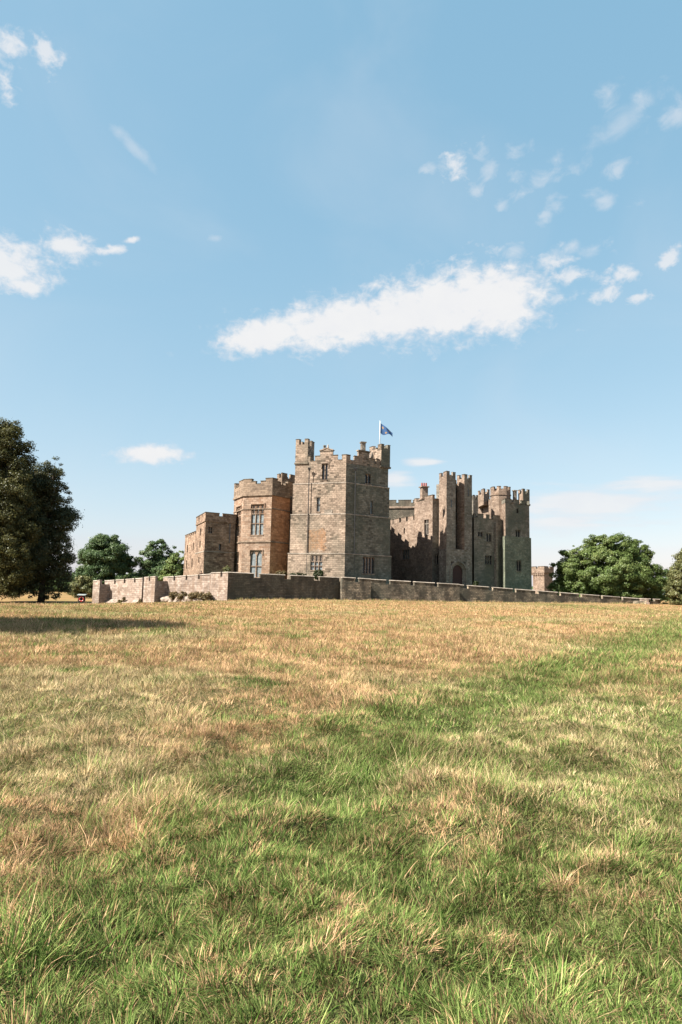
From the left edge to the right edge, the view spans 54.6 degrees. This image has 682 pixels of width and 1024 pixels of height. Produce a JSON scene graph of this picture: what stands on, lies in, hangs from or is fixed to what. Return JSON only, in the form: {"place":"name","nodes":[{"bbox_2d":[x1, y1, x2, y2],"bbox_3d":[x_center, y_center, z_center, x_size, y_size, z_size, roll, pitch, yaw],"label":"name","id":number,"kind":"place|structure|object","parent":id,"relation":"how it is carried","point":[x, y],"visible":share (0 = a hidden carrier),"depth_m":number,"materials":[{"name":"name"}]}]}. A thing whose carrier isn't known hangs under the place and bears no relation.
{"place":"outdoors","nodes":[
{"label":"outdoors","id":0,"kind":"place"},
{"bbox_2d":[0,592,681,1023],"bbox_3d":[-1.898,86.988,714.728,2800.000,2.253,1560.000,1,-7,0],"label":"meadow ground","id":1,"kind":"structure","parent":0,"point":[204,692],"depth_m":4.84,"materials":[{"name":"beige plant"}]},
{"bbox_2d":[0,417,43,599],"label":"broadleaf tree","id":2,"kind":"object","parent":1,"relation":"on","point":[14,515],"visible":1,"depth_m":120.40,"materials":[{"name":"green plant"}]},
{"bbox_2d":[1,456,84,601],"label":"broadleaf tree","id":3,"kind":"object","parent":1,"relation":"on","point":[54,522],"visible":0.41,"depth_m":129.33,"materials":[{"name":"green plant"}]},
{"bbox_2d":[67,574,93,597],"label":"leafy bush","id":4,"kind":"object","parent":1,"relation":"on","point":[81,584],"visible":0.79,"depth_m":175.36,"materials":[{"name":"green plant"}]},
{"bbox_2d":[78,594,86,602],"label":"lifebuoy stand","id":5,"kind":"object","parent":1,"relation":"on","point":[82,595],"visible":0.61,"depth_m":98.10,"materials":[{"name":"plastic"}]},
{"bbox_2d":[73,533,140,583],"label":"broadleaf tree","id":6,"kind":"object","parent":1,"relation":"on","point":[103,557],"visible":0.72,"depth_m":182.10,"materials":[{"name":"green plant"}]},
{"bbox_2d":[133,538,177,580],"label":"broadleaf tree","id":7,"kind":"object","parent":1,"relation":"on","point":[154,564],"visible":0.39,"depth_m":187.88,"materials":[{"name":"green plant"}]},
{"bbox_2d":[159,596,168,602],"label":"boulder","id":8,"kind":"object","parent":1,"relation":"on","point":[163,598],"visible":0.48,"depth_m":100.22,"materials":[{"name":"beige stone"}]},
{"bbox_2d":[158,550,183,580],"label":"broadleaf tree","id":9,"kind":"object","parent":1,"relation":"on","point":[174,566],"visible":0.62,"depth_m":172.77,"materials":[{"name":"green plant"}]},
{"bbox_2d":[169,591,178,599],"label":"shrub","id":10,"kind":"object","parent":1,"relation":"on","point":[173,595],"visible":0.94,"depth_m":98.61,"materials":[{"name":"green plant"}]},
{"bbox_2d":[176,591,186,599],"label":"shrub","id":11,"kind":"object","parent":1,"relation":"on","point":[180,596],"visible":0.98,"depth_m":97.58,"materials":[{"name":"green plant"}]},
{"bbox_2d":[181,595,191,601],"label":"boulder","id":12,"kind":"object","parent":1,"relation":"on","point":[184,598],"visible":0.3,"depth_m":97.11,"materials":[{"name":"beige stone"}]},
{"bbox_2d":[187,591,198,599],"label":"shrub","id":13,"kind":"object","parent":1,"relation":"on","point":[192,595],"visible":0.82,"depth_m":95.80,"materials":[{"name":"green plant"}]},
{"bbox_2d":[197,591,212,599],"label":"shrub","id":14,"kind":"object","parent":1,"relation":"on","point":[203,596],"visible":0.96,"depth_m":94.64,"materials":[{"name":"green plant"}]},
{"bbox_2d":[24,570,663,598],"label":"distant woodland","id":15,"kind":"object","parent":1,"relation":"on","point":[56,588],"depth_m":301.47,"materials":[{"name":"green plant"}]},
{"bbox_2d":[183,438,531,591],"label":"castle","id":16,"kind":"structure","parent":1,"relation":"on","point":[327,512],"depth_m":116.50,"materials":[{"name":"stone"}]},
{"bbox_2d":[379,424,392,443],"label":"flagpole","id":17,"kind":"object","parent":16,"relation":"attached to","point":[384,430],"visible":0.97,"depth_m":119.15,"materials":[{"name":"blue fabric"}]},
{"bbox_2d":[92,572,659,604],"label":"curtain wall","id":18,"kind":"structure","parent":1,"relation":"on","point":[221,586],"depth_m":105.15,"materials":[{"name":"stone"}]},
{"bbox_2d":[531,566,553,593],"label":"gate lodge","id":19,"kind":"structure","parent":1,"relation":"on","point":[542,579],"depth_m":175.38,"materials":[{"name":"stone"}]},
{"bbox_2d":[546,532,669,603],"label":"broadleaf tree","id":20,"kind":"object","parent":1,"relation":"on","point":[624,567],"visible":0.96,"depth_m":134.52,"materials":[{"name":"green plant"}]},
{"bbox_2d":[655,569,676,599],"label":"broadleaf tree","id":21,"kind":"object","parent":1,"relation":"on","point":[666,576],"visible":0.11,"depth_m":233.75,"materials":[{"name":"green plant"}]},
{"bbox_2d":[663,548,681,604],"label":"broadleaf tree","id":22,"kind":"object","parent":1,"relation":"on","point":[674,582],"visible":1,"depth_m":120.81,"materials":[{"name":"green plant"}]},
{"bbox_2d":[0,0,681,589],"label":"sky","id":23,"kind":"structure","parent":0,"point":[233,233],"materials":[{"name":"blue"}]},
{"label":"terrace lawn","id":24,"kind":"structure","parent":0,"visible":0},
{"bbox_2d":[222,565,230,571],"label":"shrub","id":25,"kind":"object","parent":24,"relation":"on","point":[225,569],"visible":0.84,"depth_m":112.85,"materials":[{"name":"green plant"}]},
{"bbox_2d":[274,570,286,574],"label":"shrub","id":26,"kind":"object","parent":24,"relation":"on","point":[282,572],"visible":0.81,"depth_m":105.75,"materials":[{"name":"green plant"}]},
{"bbox_2d":[287,573,306,575],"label":"hedge","id":27,"kind":"object","parent":24,"relation":"on","point":[297,574],"visible":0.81,"depth_m":106.23,"materials":[{"name":"green plant"}]},
{"bbox_2d":[313,569,323,579],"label":"topiary bush","id":28,"kind":"object","parent":24,"relation":"on","point":[318,572],"visible":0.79,"depth_m":106.64,"materials":[{"name":"green plant"}]}
]}

